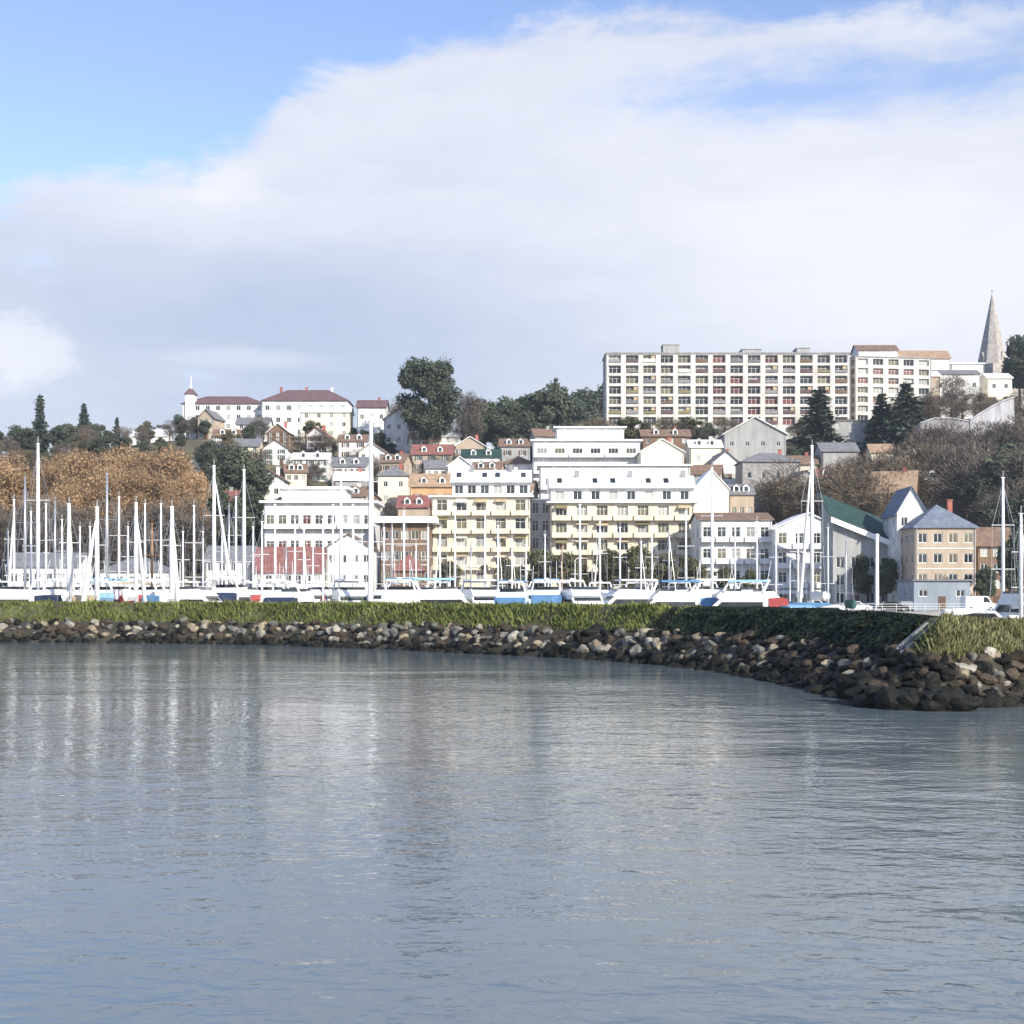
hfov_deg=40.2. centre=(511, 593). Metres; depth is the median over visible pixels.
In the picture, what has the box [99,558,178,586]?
quay house
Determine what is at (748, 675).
boulder
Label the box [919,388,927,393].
window
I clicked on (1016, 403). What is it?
bare tree
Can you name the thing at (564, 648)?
boulder
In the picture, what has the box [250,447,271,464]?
bare tree
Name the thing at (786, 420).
window
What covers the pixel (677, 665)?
boulder
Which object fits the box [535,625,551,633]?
boulder
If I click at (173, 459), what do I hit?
russet tree
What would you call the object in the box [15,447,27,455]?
shrub
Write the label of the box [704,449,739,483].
hillside house
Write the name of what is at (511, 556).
sailboat
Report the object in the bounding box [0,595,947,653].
grass
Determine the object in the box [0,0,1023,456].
sky
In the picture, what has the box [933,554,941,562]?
window
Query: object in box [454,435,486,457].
hillside house
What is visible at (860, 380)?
window
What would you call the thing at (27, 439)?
dark tree
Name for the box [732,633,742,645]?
boulder
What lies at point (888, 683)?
boulder
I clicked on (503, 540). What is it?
window
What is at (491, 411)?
dark tree
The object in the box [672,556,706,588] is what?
olive tree
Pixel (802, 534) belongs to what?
window
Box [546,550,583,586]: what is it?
olive tree
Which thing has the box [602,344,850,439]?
apartment block
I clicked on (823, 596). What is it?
sailboat
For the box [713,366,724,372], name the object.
window
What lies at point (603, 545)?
window
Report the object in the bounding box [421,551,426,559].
window
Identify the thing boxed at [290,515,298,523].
window
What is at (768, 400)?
window
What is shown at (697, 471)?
hillside house
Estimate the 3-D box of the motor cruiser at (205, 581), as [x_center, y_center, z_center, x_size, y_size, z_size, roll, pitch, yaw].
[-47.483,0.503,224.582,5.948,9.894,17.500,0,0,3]
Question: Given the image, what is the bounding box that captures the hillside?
[0,412,1023,590]
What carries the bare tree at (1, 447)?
on the hillside
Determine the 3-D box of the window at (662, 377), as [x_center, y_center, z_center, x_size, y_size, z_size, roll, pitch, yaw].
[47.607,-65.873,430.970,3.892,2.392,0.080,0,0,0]
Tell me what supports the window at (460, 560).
in the waterfront hotel at (502, 498)
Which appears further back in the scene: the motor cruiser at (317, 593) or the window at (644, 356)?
the window at (644, 356)
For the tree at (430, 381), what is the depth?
416.37 m
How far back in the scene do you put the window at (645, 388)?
431.01 m
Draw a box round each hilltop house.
[850,345,899,356]
[898,351,951,369]
[932,370,981,418]
[932,371,941,416]
[950,363,985,375]
[980,373,1013,410]
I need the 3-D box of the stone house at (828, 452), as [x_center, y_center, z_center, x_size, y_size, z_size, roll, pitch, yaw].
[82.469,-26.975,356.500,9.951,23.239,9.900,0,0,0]
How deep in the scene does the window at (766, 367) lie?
431.01 m
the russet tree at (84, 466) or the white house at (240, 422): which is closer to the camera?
the russet tree at (84, 466)
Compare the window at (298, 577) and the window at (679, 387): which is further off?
the window at (679, 387)
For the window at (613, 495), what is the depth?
289.08 m
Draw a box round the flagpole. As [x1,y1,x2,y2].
[873,534,880,610]
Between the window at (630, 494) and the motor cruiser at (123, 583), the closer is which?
the motor cruiser at (123, 583)
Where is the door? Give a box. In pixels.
[994,596,999,603]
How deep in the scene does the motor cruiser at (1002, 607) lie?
162.92 m
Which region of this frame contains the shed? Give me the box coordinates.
[895,579,972,610]
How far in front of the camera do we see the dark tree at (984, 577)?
213.31 m
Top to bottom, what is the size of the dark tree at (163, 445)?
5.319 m
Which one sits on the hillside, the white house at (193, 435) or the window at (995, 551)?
the white house at (193, 435)
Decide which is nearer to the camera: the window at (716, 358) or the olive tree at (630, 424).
the olive tree at (630, 424)
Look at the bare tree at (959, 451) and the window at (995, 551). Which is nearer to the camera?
the window at (995, 551)
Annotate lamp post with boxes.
[789,559,792,601]
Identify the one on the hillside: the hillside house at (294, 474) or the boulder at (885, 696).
the hillside house at (294, 474)
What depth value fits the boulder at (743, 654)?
88.56 m
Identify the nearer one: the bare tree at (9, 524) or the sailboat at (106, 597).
the sailboat at (106, 597)
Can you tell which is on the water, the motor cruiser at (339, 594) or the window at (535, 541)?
the motor cruiser at (339, 594)
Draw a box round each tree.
[0,424,21,451]
[0,441,5,452]
[0,450,47,552]
[0,452,11,464]
[0,453,30,521]
[0,502,28,559]
[0,505,44,571]
[0,553,6,578]
[1,434,21,453]
[2,491,89,552]
[11,450,28,464]
[17,427,41,452]
[21,449,41,471]
[31,394,49,456]
[33,454,81,516]
[36,455,53,465]
[40,473,95,545]
[43,504,110,559]
[46,425,61,448]
[46,447,120,546]
[48,441,71,461]
[54,423,78,446]
[63,497,158,572]
[68,403,91,452]
[70,431,94,450]
[74,462,138,544]
[77,424,98,442]
[83,441,95,456]
[90,423,105,435]
[91,434,115,458]
[99,442,151,497]
[102,430,115,442]
[109,504,156,565]
[110,417,120,445]
[111,463,175,556]
[113,437,132,457]
[114,424,137,444]
[120,444,203,505]
[122,498,197,570]
[132,431,151,442]
[134,424,153,439]
[137,440,151,453]
[140,421,160,438]
[148,494,226,586]
[151,480,203,578]
[156,442,169,457]
[159,420,184,441]
[165,467,211,561]
[172,414,187,433]
[174,433,185,451]
[179,416,197,439]
[188,415,198,438]
[192,441,226,477]
[192,541,211,571]
[197,420,210,438]
[199,473,230,538]
[207,443,250,488]
[209,522,226,545]
[216,495,256,545]
[219,437,241,450]
[220,430,240,445]
[223,462,274,512]
[231,485,281,543]
[242,424,256,438]
[245,457,275,499]
[248,450,265,461]
[249,415,270,438]
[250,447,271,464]
[283,457,294,463]
[290,433,310,452]
[302,420,322,432]
[307,465,318,485]
[308,459,328,482]
[309,428,332,450]
[324,436,337,456]
[343,448,360,456]
[349,427,356,433]
[373,432,388,448]
[373,456,379,480]
[381,494,397,515]
[385,442,396,453]
[388,392,404,413]
[395,355,463,443]
[421,452,453,473]
[432,560,461,586]
[448,390,488,441]
[459,414,488,443]
[469,398,505,446]
[479,555,522,588]
[487,395,514,443]
[489,414,524,448]
[494,399,534,433]
[499,410,546,438]
[514,393,542,418]
[518,548,559,586]
[522,380,574,428]
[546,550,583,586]
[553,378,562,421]
[564,395,602,425]
[570,387,602,416]
[574,416,616,425]
[575,383,602,419]
[581,562,596,586]
[591,548,627,587]
[615,416,648,438]
[617,543,655,586]
[635,421,663,434]
[648,416,683,428]
[649,551,678,589]
[669,421,696,438]
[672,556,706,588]
[677,416,702,439]
[692,422,718,439]
[692,430,712,439]
[710,416,741,439]
[714,565,733,588]
[737,568,770,586]
[748,456,845,523]
[770,470,858,519]
[785,422,803,446]
[786,388,863,457]
[786,448,800,455]
[791,462,882,516]
[795,418,814,434]
[803,457,918,507]
[820,450,895,486]
[836,470,899,516]
[850,552,879,602]
[855,393,894,460]
[857,442,923,472]
[858,456,946,507]
[864,382,927,454]
[874,557,899,601]
[879,431,954,468]
[889,422,956,459]
[899,444,964,476]
[913,415,997,458]
[917,395,949,418]
[917,437,999,511]
[917,449,964,514]
[921,392,944,418]
[925,445,1021,521]
[929,370,972,417]
[935,396,950,416]
[940,400,969,418]
[942,431,997,471]
[947,430,995,448]
[952,450,1021,526]
[955,393,979,417]
[959,385,987,415]
[960,441,1023,526]
[964,479,1023,526]
[970,399,995,415]
[972,566,997,597]
[973,409,1023,446]
[976,421,1020,451]
[980,485,1023,534]
[982,418,1023,449]
[983,396,997,407]
[994,439,1023,460]
[995,527,1023,590]
[999,397,1023,418]
[999,425,1023,453]
[1001,333,1023,402]
[1001,391,1023,406]
[1008,337,1023,388]
[1014,405,1020,419]
[1015,398,1023,417]
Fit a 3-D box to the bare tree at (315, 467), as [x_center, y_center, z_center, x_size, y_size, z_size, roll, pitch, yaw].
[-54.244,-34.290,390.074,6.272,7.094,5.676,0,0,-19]
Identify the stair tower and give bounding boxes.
[530,499,549,586]
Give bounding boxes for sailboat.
[0,531,22,586]
[3,499,24,586]
[15,477,35,588]
[19,443,60,589]
[22,511,35,585]
[26,503,59,586]
[45,501,64,586]
[53,519,66,586]
[57,503,79,601]
[73,526,86,586]
[81,506,114,601]
[83,526,94,584]
[99,473,118,586]
[108,496,126,586]
[121,526,133,586]
[123,502,146,602]
[131,503,154,578]
[144,523,159,586]
[153,503,168,586]
[161,506,182,602]
[177,531,189,586]
[184,505,203,586]
[185,465,232,599]
[196,531,209,586]
[210,528,227,584]
[219,496,248,583]
[219,505,241,584]
[232,469,256,585]
[246,526,259,585]
[251,521,269,601]
[265,504,283,586]
[280,541,291,588]
[287,519,302,588]
[297,529,310,588]
[307,539,318,586]
[314,519,331,600]
[324,504,338,586]
[328,477,352,592]
[343,504,360,586]
[355,534,367,589]
[356,416,384,601]
[377,527,390,586]
[383,521,399,594]
[396,511,411,585]
[410,545,421,586]
[421,527,434,586]
[433,527,446,588]
[446,511,462,586]
[465,541,476,586]
[476,511,493,586]
[490,525,504,589]
[506,539,517,588]
[521,544,531,588]
[538,534,550,586]
[557,547,567,589]
[571,504,588,585]
[592,521,608,598]
[613,527,626,586]
[634,541,646,589]
[645,527,658,589]
[660,531,675,590]
[677,511,694,589]
[699,467,724,589]
[727,527,741,588]
[748,521,764,591]
[768,527,783,595]
[789,519,806,602]
[798,445,829,602]
[819,527,836,604]
[839,539,856,610]
[988,477,1018,609]
[1007,513,1023,617]
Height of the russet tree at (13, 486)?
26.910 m
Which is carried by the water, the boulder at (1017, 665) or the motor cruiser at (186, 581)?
the motor cruiser at (186, 581)
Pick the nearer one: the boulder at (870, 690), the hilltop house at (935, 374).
the boulder at (870, 690)
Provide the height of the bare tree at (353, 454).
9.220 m
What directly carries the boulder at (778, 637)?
on the breakwater
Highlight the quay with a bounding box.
[851,609,987,615]
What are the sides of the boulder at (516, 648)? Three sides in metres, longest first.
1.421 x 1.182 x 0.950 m
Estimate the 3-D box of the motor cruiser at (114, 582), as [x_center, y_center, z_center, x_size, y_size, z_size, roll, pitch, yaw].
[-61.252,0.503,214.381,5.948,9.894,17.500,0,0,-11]
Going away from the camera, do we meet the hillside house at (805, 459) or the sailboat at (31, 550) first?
the sailboat at (31, 550)
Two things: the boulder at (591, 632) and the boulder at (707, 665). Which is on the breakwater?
the boulder at (591, 632)
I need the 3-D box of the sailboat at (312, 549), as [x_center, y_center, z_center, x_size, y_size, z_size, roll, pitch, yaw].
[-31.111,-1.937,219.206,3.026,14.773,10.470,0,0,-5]
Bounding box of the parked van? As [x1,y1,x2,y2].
[960,596,995,609]
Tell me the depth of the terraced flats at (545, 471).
330.00 m
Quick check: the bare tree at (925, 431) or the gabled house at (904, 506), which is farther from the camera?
the bare tree at (925, 431)
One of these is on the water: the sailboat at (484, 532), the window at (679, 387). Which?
the sailboat at (484, 532)
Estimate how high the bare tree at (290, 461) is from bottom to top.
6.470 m
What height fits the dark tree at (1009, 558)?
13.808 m
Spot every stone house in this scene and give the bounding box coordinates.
[733,449,801,520]
[813,442,859,472]
[828,420,870,454]
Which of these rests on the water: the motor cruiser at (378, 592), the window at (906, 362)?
the motor cruiser at (378, 592)
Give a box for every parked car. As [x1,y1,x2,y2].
[840,601,871,610]
[877,601,908,611]
[897,601,913,610]
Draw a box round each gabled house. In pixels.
[693,469,730,512]
[715,416,788,460]
[880,486,926,602]
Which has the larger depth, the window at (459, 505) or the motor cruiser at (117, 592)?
the window at (459, 505)
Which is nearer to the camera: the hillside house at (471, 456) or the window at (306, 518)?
the window at (306, 518)
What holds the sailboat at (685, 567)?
on the water
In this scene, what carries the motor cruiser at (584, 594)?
on the water
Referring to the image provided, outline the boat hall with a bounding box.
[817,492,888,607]
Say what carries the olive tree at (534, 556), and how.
on the quay
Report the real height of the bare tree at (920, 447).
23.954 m
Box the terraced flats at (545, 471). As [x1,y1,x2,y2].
[537,464,692,498]
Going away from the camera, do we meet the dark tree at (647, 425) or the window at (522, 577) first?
the window at (522, 577)
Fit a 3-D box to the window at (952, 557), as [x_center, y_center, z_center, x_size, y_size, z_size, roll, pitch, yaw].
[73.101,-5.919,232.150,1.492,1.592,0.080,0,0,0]
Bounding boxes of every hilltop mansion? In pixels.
[180,381,261,428]
[260,387,353,441]
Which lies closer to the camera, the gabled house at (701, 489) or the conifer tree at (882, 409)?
the gabled house at (701, 489)
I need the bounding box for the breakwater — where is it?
[0,603,1023,698]
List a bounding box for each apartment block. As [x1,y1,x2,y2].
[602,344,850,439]
[850,356,931,421]
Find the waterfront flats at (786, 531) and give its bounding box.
[768,512,820,602]
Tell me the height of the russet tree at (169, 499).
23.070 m
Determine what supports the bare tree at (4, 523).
on the hillside
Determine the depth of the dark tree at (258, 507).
319.82 m
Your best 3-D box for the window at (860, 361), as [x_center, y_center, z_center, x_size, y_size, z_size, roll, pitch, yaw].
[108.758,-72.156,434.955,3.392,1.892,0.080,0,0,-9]
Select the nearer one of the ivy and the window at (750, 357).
the ivy
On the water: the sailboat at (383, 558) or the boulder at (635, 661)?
the sailboat at (383, 558)
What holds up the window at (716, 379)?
in the apartment block at (742, 385)
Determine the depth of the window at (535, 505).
296.15 m
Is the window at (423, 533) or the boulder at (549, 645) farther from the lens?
the window at (423, 533)
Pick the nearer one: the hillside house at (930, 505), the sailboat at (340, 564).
the sailboat at (340, 564)
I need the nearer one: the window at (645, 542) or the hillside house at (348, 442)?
the window at (645, 542)
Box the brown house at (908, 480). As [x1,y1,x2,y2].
[870,467,919,519]
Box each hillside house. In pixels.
[188,456,207,479]
[196,409,226,439]
[208,487,241,545]
[212,426,243,447]
[233,439,264,456]
[260,439,294,465]
[262,467,291,514]
[266,422,295,447]
[282,462,307,485]
[290,451,332,481]
[305,425,334,451]
[330,457,368,485]
[333,468,368,485]
[336,433,368,456]
[349,483,368,499]
[357,443,387,480]
[363,486,381,515]
[376,462,409,515]
[379,451,413,473]
[396,495,431,515]
[407,433,441,457]
[408,474,451,514]
[410,444,454,473]
[422,460,446,473]
[440,429,461,444]
[446,456,470,473]
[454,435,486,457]
[460,446,501,464]
[472,461,505,469]
[498,438,531,461]
[504,456,532,472]
[527,426,554,460]
[530,480,538,498]
[638,426,691,463]
[684,437,723,464]
[690,464,723,481]
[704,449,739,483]
[726,483,755,512]
[777,470,820,521]
[787,452,818,471]
[813,465,842,478]
[863,444,894,462]
[919,470,955,513]
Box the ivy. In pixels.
[649,606,940,652]
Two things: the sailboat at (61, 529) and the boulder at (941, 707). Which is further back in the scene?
the sailboat at (61, 529)
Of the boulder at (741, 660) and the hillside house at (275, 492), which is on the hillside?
the hillside house at (275, 492)
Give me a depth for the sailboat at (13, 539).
191.84 m
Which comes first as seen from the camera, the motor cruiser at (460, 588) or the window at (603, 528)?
the motor cruiser at (460, 588)
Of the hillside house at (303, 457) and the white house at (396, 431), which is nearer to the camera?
the hillside house at (303, 457)
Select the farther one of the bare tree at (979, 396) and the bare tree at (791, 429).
the bare tree at (979, 396)
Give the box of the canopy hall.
[374,516,438,586]
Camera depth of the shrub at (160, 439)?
415.15 m
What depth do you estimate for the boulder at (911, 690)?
61.88 m
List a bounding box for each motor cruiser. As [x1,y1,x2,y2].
[0,561,65,601]
[0,566,28,588]
[31,567,56,589]
[44,564,78,588]
[45,563,94,594]
[72,565,129,602]
[75,581,94,589]
[102,581,126,586]
[118,571,158,589]
[119,566,168,602]
[141,561,221,602]
[179,580,198,588]
[196,580,218,587]
[207,565,250,601]
[237,566,259,590]
[249,582,275,601]
[255,562,284,601]
[263,563,315,602]
[265,570,296,588]
[305,576,330,601]
[330,563,367,601]
[374,581,410,601]
[381,560,417,602]
[410,561,467,603]
[420,575,448,589]
[456,565,485,590]
[460,563,498,603]
[494,561,529,603]
[496,568,519,590]
[520,566,551,602]
[531,561,561,603]
[547,581,570,589]
[560,564,603,604]
[589,581,612,592]
[603,563,657,604]
[625,567,648,589]
[646,563,718,606]
[665,582,690,591]
[686,565,734,597]
[695,577,726,589]
[712,563,788,606]
[715,563,779,597]
[738,574,762,591]
[780,605,814,607]
[789,602,844,609]
[940,608,1006,619]
[989,591,1023,616]
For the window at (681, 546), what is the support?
in the waterfront hotel at (636, 508)
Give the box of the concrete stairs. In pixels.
[896,622,933,652]
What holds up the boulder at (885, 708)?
in the water
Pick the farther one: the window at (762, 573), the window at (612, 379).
the window at (612, 379)
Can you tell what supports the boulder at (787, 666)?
on the breakwater
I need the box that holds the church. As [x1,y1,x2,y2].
[978,291,1023,407]
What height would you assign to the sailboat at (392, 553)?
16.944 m
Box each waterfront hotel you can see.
[428,465,533,586]
[546,470,698,589]
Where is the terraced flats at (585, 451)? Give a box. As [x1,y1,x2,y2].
[530,439,642,498]
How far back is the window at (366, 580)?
262.19 m
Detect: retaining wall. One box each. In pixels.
[915,417,969,439]
[969,397,1014,444]
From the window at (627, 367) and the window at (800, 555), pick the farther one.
the window at (627, 367)
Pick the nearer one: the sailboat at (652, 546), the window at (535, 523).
the sailboat at (652, 546)
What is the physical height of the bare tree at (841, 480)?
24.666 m
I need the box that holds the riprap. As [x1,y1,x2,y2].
[0,617,1023,707]
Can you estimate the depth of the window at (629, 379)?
431.01 m
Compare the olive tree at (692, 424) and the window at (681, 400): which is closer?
the olive tree at (692, 424)
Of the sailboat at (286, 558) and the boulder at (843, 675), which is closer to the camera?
the boulder at (843, 675)
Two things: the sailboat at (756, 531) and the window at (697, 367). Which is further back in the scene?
the window at (697, 367)
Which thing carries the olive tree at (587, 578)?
on the quay
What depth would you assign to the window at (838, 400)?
431.01 m
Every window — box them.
[11,573,16,581]
[219,563,224,570]
[266,515,273,523]
[266,541,273,546]
[278,515,286,523]
[278,541,284,546]
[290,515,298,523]
[290,541,298,546]
[296,575,300,583]
[303,515,310,523]
[305,541,310,546]
[314,575,319,583]
[315,515,322,523]
[315,541,321,546]
[327,515,334,523]
[339,515,347,523]
[354,515,359,523]
[363,555,367,562]
[363,575,367,582]
[364,515,367,523]
[381,531,388,538]
[381,551,388,559]
[381,572,388,580]
[383,481,387,486]
[393,531,398,538]
[393,551,398,559]
[398,481,402,486]
[401,531,408,538]
[401,551,408,559]
[411,531,418,538]
[411,551,418,559]
[421,531,426,538]
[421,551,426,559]
[437,500,446,509]
[437,520,446,527]
[437,536,446,546]
[438,554,446,564]
[455,485,462,493]
[456,502,466,509]
[456,518,466,527]
[456,538,466,546]
[456,557,466,564]
[459,573,466,582]
[468,485,475,493]
[476,502,485,509]
[476,518,483,527]
[476,536,483,546]
[476,554,483,564]
[476,573,483,578]
[480,485,488,493]
[493,485,501,493]
[495,502,505,509]
[495,518,505,527]
[495,538,505,546]
[506,485,514,493]
[515,500,524,509]
[515,518,524,527]
[515,538,524,546]
[515,554,524,564]
[517,573,524,582]
[519,485,527,493]
[532,502,538,513]
[532,520,538,530]
[532,538,538,548]
[537,448,546,452]
[542,502,548,513]
[542,520,548,530]
[542,538,548,548]
[555,448,564,452]
[555,491,563,499]
[556,508,566,514]
[556,523,566,531]
[556,543,566,549]
[573,448,582,452]
[573,491,581,499]
[576,505,586,514]
[576,525,586,531]
[576,542,586,549]
[590,448,599,452]
[591,491,599,499]
[596,505,607,514]
[596,526,607,531]
[596,540,607,549]
[608,448,617,452]
[609,355,620,362]
[609,366,620,372]
[609,376,620,382]
[609,386,620,393]
[609,397,620,403]
[609,407,620,409]
[609,417,620,424]
[609,491,617,499]
[617,505,627,514]
[617,523,627,531]
[617,542,627,549]
[626,355,637,362]
[626,366,637,372]
[626,376,637,382]
[626,386,637,393]
[626,397,637,403]
[626,448,635,452]
[627,491,634,499]
[637,505,647,514]
[637,525,647,531]
[637,540,647,548]
[643,355,655,362]
[643,366,655,372]
[643,376,655,382]
[643,386,655,393]
[643,397,655,403]
[643,407,655,413]
[643,417,655,424]
[645,491,652,499]
[658,505,668,514]
[658,523,668,531]
[658,540,667,549]
[661,355,672,362]
[661,366,672,372]
[661,376,672,379]
[661,386,672,393]
[661,397,672,403]
[661,407,672,409]
[662,491,670,499]
[678,355,689,362]
[678,366,689,372]
[678,376,689,382]
[678,386,689,393]
[678,397,689,403]
[678,407,685,413]
[678,508,688,514]
[678,523,688,531]
[678,542,688,549]
[680,491,688,499]
[696,355,707,362]
[696,366,707,372]
[696,376,707,382]
[696,386,707,393]
[696,397,707,403]
[696,407,707,413]
[696,417,707,424]
[703,527,709,536]
[703,549,709,557]
[704,570,709,578]
[713,355,724,362]
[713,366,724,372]
[713,376,724,382]
[713,386,724,393]
[713,397,724,403]
[713,407,724,409]
[717,527,725,536]
[717,549,725,557]
[730,355,742,362]
[730,366,742,372]
[730,376,742,382]
[730,386,742,393]
[730,397,742,403]
[730,407,742,413]
[730,417,742,424]
[732,527,739,536]
[732,549,739,557]
[732,570,739,579]
[746,527,754,536]
[746,549,754,557]
[748,355,759,362]
[748,366,759,372]
[748,376,759,378]
[748,386,759,393]
[748,397,759,403]
[748,407,759,413]
[760,527,768,536]
[760,549,768,557]
[760,570,768,578]
[765,355,776,362]
[765,366,776,372]
[765,376,776,382]
[765,386,776,393]
[765,397,776,403]
[765,407,776,413]
[765,417,776,424]
[778,533,786,542]
[778,552,786,562]
[778,572,786,582]
[783,355,794,362]
[783,366,794,372]
[783,376,794,378]
[783,386,794,393]
[783,397,794,403]
[783,417,794,424]
[795,533,803,542]
[795,552,801,562]
[795,572,803,582]
[800,355,811,362]
[800,366,811,372]
[800,376,811,382]
[800,386,811,393]
[800,397,809,403]
[800,407,809,413]
[814,533,820,542]
[814,553,820,562]
[814,572,820,582]
[818,355,829,362]
[818,366,829,372]
[818,376,829,382]
[818,386,829,393]
[835,355,845,362]
[835,366,845,372]
[835,376,845,378]
[835,386,845,393]
[835,397,845,403]
[835,407,845,413]
[858,359,866,364]
[858,368,866,373]
[858,377,866,382]
[858,387,866,392]
[858,396,866,401]
[858,406,866,411]
[858,415,866,419]
[873,359,882,364]
[873,368,882,373]
[873,378,882,383]
[873,387,882,392]
[888,359,897,364]
[888,369,897,374]
[888,378,897,383]
[888,388,897,393]
[901,517,906,525]
[904,360,912,365]
[904,369,912,374]
[904,379,912,384]
[918,533,926,542]
[918,554,926,562]
[918,574,926,578]
[919,360,927,365]
[919,370,927,375]
[919,379,927,384]
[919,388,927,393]
[933,533,941,542]
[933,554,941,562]
[933,574,941,578]
[949,533,956,542]
[949,554,956,562]
[949,574,956,578]
[964,533,972,542]
[964,554,972,562]
[964,574,972,582]
[980,548,987,556]
[993,548,997,556]
[994,580,1000,587]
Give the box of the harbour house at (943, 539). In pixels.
[899,499,978,595]
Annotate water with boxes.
[0,642,1023,1023]
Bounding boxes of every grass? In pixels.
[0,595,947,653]
[914,607,1023,660]
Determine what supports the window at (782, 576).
in the waterfront flats at (786, 531)
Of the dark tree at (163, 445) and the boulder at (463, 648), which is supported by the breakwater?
the boulder at (463, 648)
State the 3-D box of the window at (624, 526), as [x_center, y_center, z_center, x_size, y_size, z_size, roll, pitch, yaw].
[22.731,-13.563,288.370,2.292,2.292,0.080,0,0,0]
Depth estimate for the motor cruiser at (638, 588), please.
229.64 m
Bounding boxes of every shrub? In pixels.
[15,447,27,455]
[66,442,78,450]
[153,437,165,443]
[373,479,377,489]
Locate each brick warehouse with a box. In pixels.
[251,547,326,588]
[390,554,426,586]
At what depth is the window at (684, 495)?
289.08 m
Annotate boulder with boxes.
[235,635,244,644]
[272,643,284,645]
[306,642,320,646]
[337,643,344,647]
[345,640,357,647]
[458,645,469,652]
[468,644,482,653]
[507,630,518,641]
[512,645,526,653]
[519,623,532,630]
[527,625,538,635]
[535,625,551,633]
[542,641,555,649]
[548,645,560,657]
[560,644,573,654]
[573,631,582,641]
[577,644,589,655]
[581,628,597,635]
[583,653,595,659]
[588,639,600,649]
[590,624,604,633]
[590,635,603,642]
[594,644,607,655]
[597,655,610,659]
[599,629,612,636]
[610,649,624,659]
[614,654,621,661]
[616,646,626,652]
[619,655,631,661]
[623,635,635,645]
[629,644,642,654]
[631,659,638,663]
[638,628,652,639]
[638,652,648,659]
[646,629,661,638]
[647,650,658,657]
[650,652,663,664]
[653,641,665,651]
[667,635,681,644]
[670,636,685,646]
[671,663,683,667]
[678,641,696,650]
[683,653,693,665]
[694,649,706,661]
[694,665,706,669]
[695,642,705,649]
[703,640,717,652]
[703,662,710,668]
[710,657,724,668]
[720,664,733,672]
[723,637,732,648]
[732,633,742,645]
[734,658,746,664]
[738,650,750,658]
[739,664,752,674]
[740,672,756,677]
[742,630,754,639]
[747,652,758,662]
[753,645,766,652]
[758,652,769,660]
[761,672,769,680]
[767,636,778,646]
[767,644,778,651]
[767,669,781,678]
[769,674,787,682]
[774,635,784,639]
[776,679,792,684]
[780,659,790,667]
[783,661,792,671]
[786,651,798,660]
[790,658,801,666]
[792,662,802,672]
[797,668,812,677]
[802,659,812,666]
[804,674,809,686]
[807,642,819,652]
[807,674,820,683]
[807,683,819,690]
[809,637,819,642]
[810,685,827,693]
[813,667,828,674]
[816,654,827,664]
[819,683,832,694]
[820,676,832,684]
[821,660,832,666]
[824,691,837,697]
[828,662,837,671]
[833,655,847,661]
[835,677,854,698]
[837,659,849,667]
[837,673,848,678]
[839,665,849,671]
[842,670,854,673]
[843,674,854,687]
[843,684,865,697]
[846,644,861,655]
[848,659,862,669]
[849,673,869,687]
[850,653,861,661]
[851,670,873,686]
[852,693,873,706]
[864,678,891,685]
[864,685,879,696]
[866,679,888,686]
[873,666,888,678]
[874,686,903,707]
[875,688,908,708]
[878,643,888,652]
[880,657,899,667]
[881,694,905,709]
[884,644,897,651]
[885,648,897,657]
[888,681,902,688]
[894,694,917,709]
[900,652,911,663]
[901,681,912,687]
[902,653,919,663]
[902,688,916,692]
[903,647,916,653]
[907,693,919,702]
[909,680,925,688]
[915,692,923,710]
[918,700,937,710]
[920,653,935,663]
[922,674,940,685]
[922,683,946,691]
[922,692,934,700]
[923,671,940,679]
[933,690,964,710]
[936,702,946,710]
[937,686,964,695]
[940,669,958,681]
[950,697,968,711]
[955,662,976,672]
[964,685,978,696]
[964,697,982,710]
[974,653,991,662]
[977,660,992,674]
[977,673,997,685]
[982,689,997,694]
[983,647,996,657]
[983,693,1002,706]
[1001,685,1023,697]
[1002,697,1015,706]
[1004,694,1019,701]
[1005,667,1019,682]
[1007,660,1023,672]
[1010,649,1023,661]
[1013,681,1023,688]
[1015,702,1023,706]
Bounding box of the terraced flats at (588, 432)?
[552,426,626,438]
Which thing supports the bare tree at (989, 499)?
on the hillside
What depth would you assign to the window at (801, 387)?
431.01 m
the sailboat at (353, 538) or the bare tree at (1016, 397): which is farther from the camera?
the bare tree at (1016, 397)
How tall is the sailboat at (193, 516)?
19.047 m
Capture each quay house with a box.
[5,553,94,587]
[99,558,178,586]
[204,546,256,586]
[324,533,378,593]
[976,527,1015,603]
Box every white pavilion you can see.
[259,500,384,585]
[278,486,354,499]
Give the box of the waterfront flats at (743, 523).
[688,513,774,588]
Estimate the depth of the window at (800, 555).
268.14 m
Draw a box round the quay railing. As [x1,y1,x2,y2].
[839,604,994,611]
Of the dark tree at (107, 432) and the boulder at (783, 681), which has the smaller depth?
the boulder at (783, 681)
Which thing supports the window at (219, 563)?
in the quay house at (232, 559)
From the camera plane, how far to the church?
536.83 m
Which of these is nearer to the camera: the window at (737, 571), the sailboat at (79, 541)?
the sailboat at (79, 541)
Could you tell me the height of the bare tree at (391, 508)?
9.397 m
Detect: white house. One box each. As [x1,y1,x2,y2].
[130,430,173,444]
[184,432,196,439]
[234,417,273,441]
[298,407,354,444]
[355,397,389,449]
[382,409,414,453]
[635,437,685,463]
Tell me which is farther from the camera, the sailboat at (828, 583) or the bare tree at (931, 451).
the bare tree at (931, 451)
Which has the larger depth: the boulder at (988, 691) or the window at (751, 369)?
the window at (751, 369)

